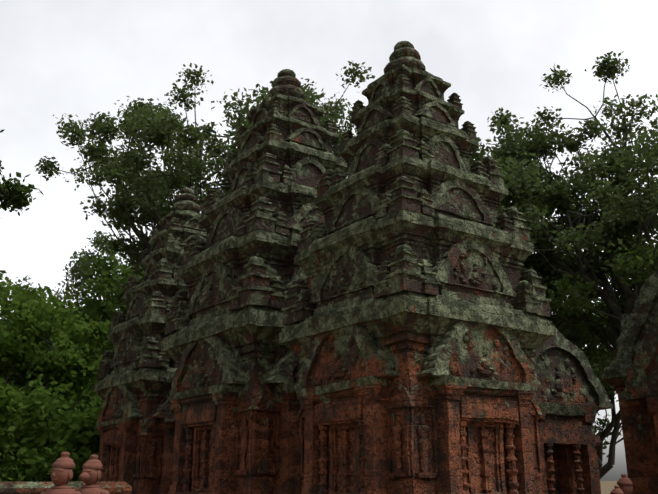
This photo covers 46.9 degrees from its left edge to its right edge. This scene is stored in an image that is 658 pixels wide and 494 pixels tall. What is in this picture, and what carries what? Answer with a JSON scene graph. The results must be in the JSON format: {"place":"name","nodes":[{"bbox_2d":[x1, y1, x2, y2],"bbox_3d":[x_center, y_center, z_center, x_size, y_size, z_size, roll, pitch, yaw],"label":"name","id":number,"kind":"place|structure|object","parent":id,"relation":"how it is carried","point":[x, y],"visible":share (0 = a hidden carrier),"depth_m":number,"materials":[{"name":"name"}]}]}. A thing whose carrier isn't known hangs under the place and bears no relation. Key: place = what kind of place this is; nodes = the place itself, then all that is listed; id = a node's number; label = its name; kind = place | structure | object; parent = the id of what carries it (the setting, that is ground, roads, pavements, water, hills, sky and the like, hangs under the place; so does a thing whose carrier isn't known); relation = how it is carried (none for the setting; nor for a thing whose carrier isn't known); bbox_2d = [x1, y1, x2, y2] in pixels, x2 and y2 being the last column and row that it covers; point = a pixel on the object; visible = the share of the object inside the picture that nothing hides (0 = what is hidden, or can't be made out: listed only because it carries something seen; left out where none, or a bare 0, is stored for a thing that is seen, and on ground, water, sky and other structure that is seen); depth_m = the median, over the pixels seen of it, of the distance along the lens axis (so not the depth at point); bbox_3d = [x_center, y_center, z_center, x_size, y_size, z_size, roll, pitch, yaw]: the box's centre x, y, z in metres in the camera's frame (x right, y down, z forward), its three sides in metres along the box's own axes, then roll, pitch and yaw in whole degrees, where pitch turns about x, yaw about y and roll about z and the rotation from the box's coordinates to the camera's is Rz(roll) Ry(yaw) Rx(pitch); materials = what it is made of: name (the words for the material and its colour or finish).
{"place":"outdoors","nodes":[
{"label":"outdoors","id":0,"kind":"place"},
{"bbox_2d":[0,129,43,218],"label":"tree","id":1,"kind":"object","parent":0,"point":[17,198],"depth_m":26.41,"materials":[{"name":"green plant"}]},
{"bbox_2d":[65,294,100,328],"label":"tree","id":2,"kind":"object","parent":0,"point":[82,303],"depth_m":47.90,"materials":[{"name":"green plant"}]},
{"bbox_2d":[52,230,142,319],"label":"tree","id":3,"kind":"object","parent":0,"point":[75,269],"depth_m":58.11,"materials":[{"name":"green plant"}]},
{"bbox_2d":[34,61,374,282],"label":"tree","id":4,"kind":"object","parent":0,"point":[158,127],"depth_m":44.80,"materials":[{"name":"green plant"}]},
{"bbox_2d":[222,94,356,190],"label":"tree","id":5,"kind":"object","parent":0,"point":[339,108],"depth_m":56.29,"materials":[{"name":"green plant"}]},
{"bbox_2d":[0,0,657,480],"label":"sky","id":6,"kind":"structure","parent":0,"point":[58,58],"materials":[{"name":"white"}]},
{"bbox_2d":[470,107,657,345],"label":"tree","id":7,"kind":"object","parent":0,"point":[504,122],"depth_m":38.58,"materials":[{"name":"green plant"}]},
{"bbox_2d":[494,51,657,332],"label":"tree","id":8,"kind":"object","parent":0,"point":[561,141],"depth_m":37.48,"materials":[{"name":"green plant"}]},
{"bbox_2d":[550,247,622,478],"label":"tree","id":9,"kind":"object","parent":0,"point":[615,423],"depth_m":46.80,"materials":[{"name":"green plant"}]},
{"bbox_2d":[600,481,616,493],"bbox_3d":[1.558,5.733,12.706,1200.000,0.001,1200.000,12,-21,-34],"label":"ground","id":10,"kind":"structure","parent":0,"point":[607,487],"depth_m":184.57,"materials":[{"name":"beige sand"}]},
{"bbox_2d":[0,294,63,357],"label":"tree","id":11,"kind":"object","parent":10,"relation":"on","point":[6,317],"visible":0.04,"depth_m":27.04,"materials":[{"name":"green plant"}]},
{"bbox_2d":[0,269,101,480],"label":"tree","id":12,"kind":"object","parent":10,"relation":"on","point":[74,362],"depth_m":25.39,"materials":[{"name":"green plant"}]},
{"bbox_2d":[0,275,105,461],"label":"tree","id":13,"kind":"object","parent":10,"relation":"on","point":[82,314],"depth_m":40.85,"materials":[{"name":"green plant"}]},
{"bbox_2d":[0,276,111,481],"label":"tree","id":14,"kind":"object","parent":10,"relation":"on","point":[62,426],"depth_m":23.64,"materials":[{"name":"green plant"}]},
{"bbox_2d":[0,481,131,493],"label":"platform","id":15,"kind":"structure","parent":10,"relation":"on","point":[41,487],"depth_m":12.92,"materials":[{"name":"stone"}]},
{"bbox_2d":[40,452,80,493],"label":"guardian","id":16,"kind":"object","parent":15,"relation":"on","point":[62,472],"visible":1,"depth_m":10.63,"materials":[{"name":"stone"}]},
{"bbox_2d":[75,454,109,493],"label":"guardian","id":17,"kind":"object","parent":15,"relation":"on","point":[90,476],"visible":0.98,"depth_m":11.78,"materials":[{"name":"stone"}]},
{"bbox_2d":[94,188,206,493],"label":"tower","id":18,"kind":"structure","parent":15,"relation":"on","point":[135,423],"depth_m":20.54,"materials":[{"name":"stone"}]},
{"bbox_2d":[161,69,346,493],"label":"tower","id":19,"kind":"structure","parent":15,"relation":"on","point":[235,402],"depth_m":16.51,"materials":[{"name":"stone"}]},
{"bbox_2d":[279,41,555,493],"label":"tower","id":20,"kind":"structure","parent":15,"relation":"on","point":[416,331],"depth_m":12.75,"materials":[{"name":"stone"}]},
{"bbox_2d":[531,328,612,493],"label":"mandapa","id":21,"kind":"structure","parent":15,"relation":"on","point":[571,397],"depth_m":19.14,"materials":[{"name":"stone"}]},
{"bbox_2d":[610,485,623,493],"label":"guardian","id":22,"kind":"object","parent":15,"relation":"on","point":[616,490],"visible":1,"depth_m":14.15,"materials":[{"name":"stone"}]},
{"bbox_2d":[617,474,632,493],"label":"guardian","id":23,"kind":"object","parent":15,"relation":"on","point":[624,483],"visible":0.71,"depth_m":14.87,"materials":[{"name":"stone"}]},
{"bbox_2d":[62,246,144,399],"bbox_3d":[-10.697,6.444,36.160,9.854,12.953,10.794,12,-21,-34],"label":"tree","id":24,"kind":"object","parent":10,"relation":"on","point":[106,308],"depth_m":36.15,"materials":[{"name":"green plant"}]},
{"bbox_2d":[509,140,657,393],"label":"tree","id":25,"kind":"object","parent":10,"relation":"on","point":[575,300],"depth_m":37.23,"materials":[{"name":"green plant"}]},
{"bbox_2d":[600,270,657,493],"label":"library","id":26,"kind":"structure","parent":10,"relation":"on","point":[629,372],"depth_m":16.56,"materials":[{"name":"stone"}]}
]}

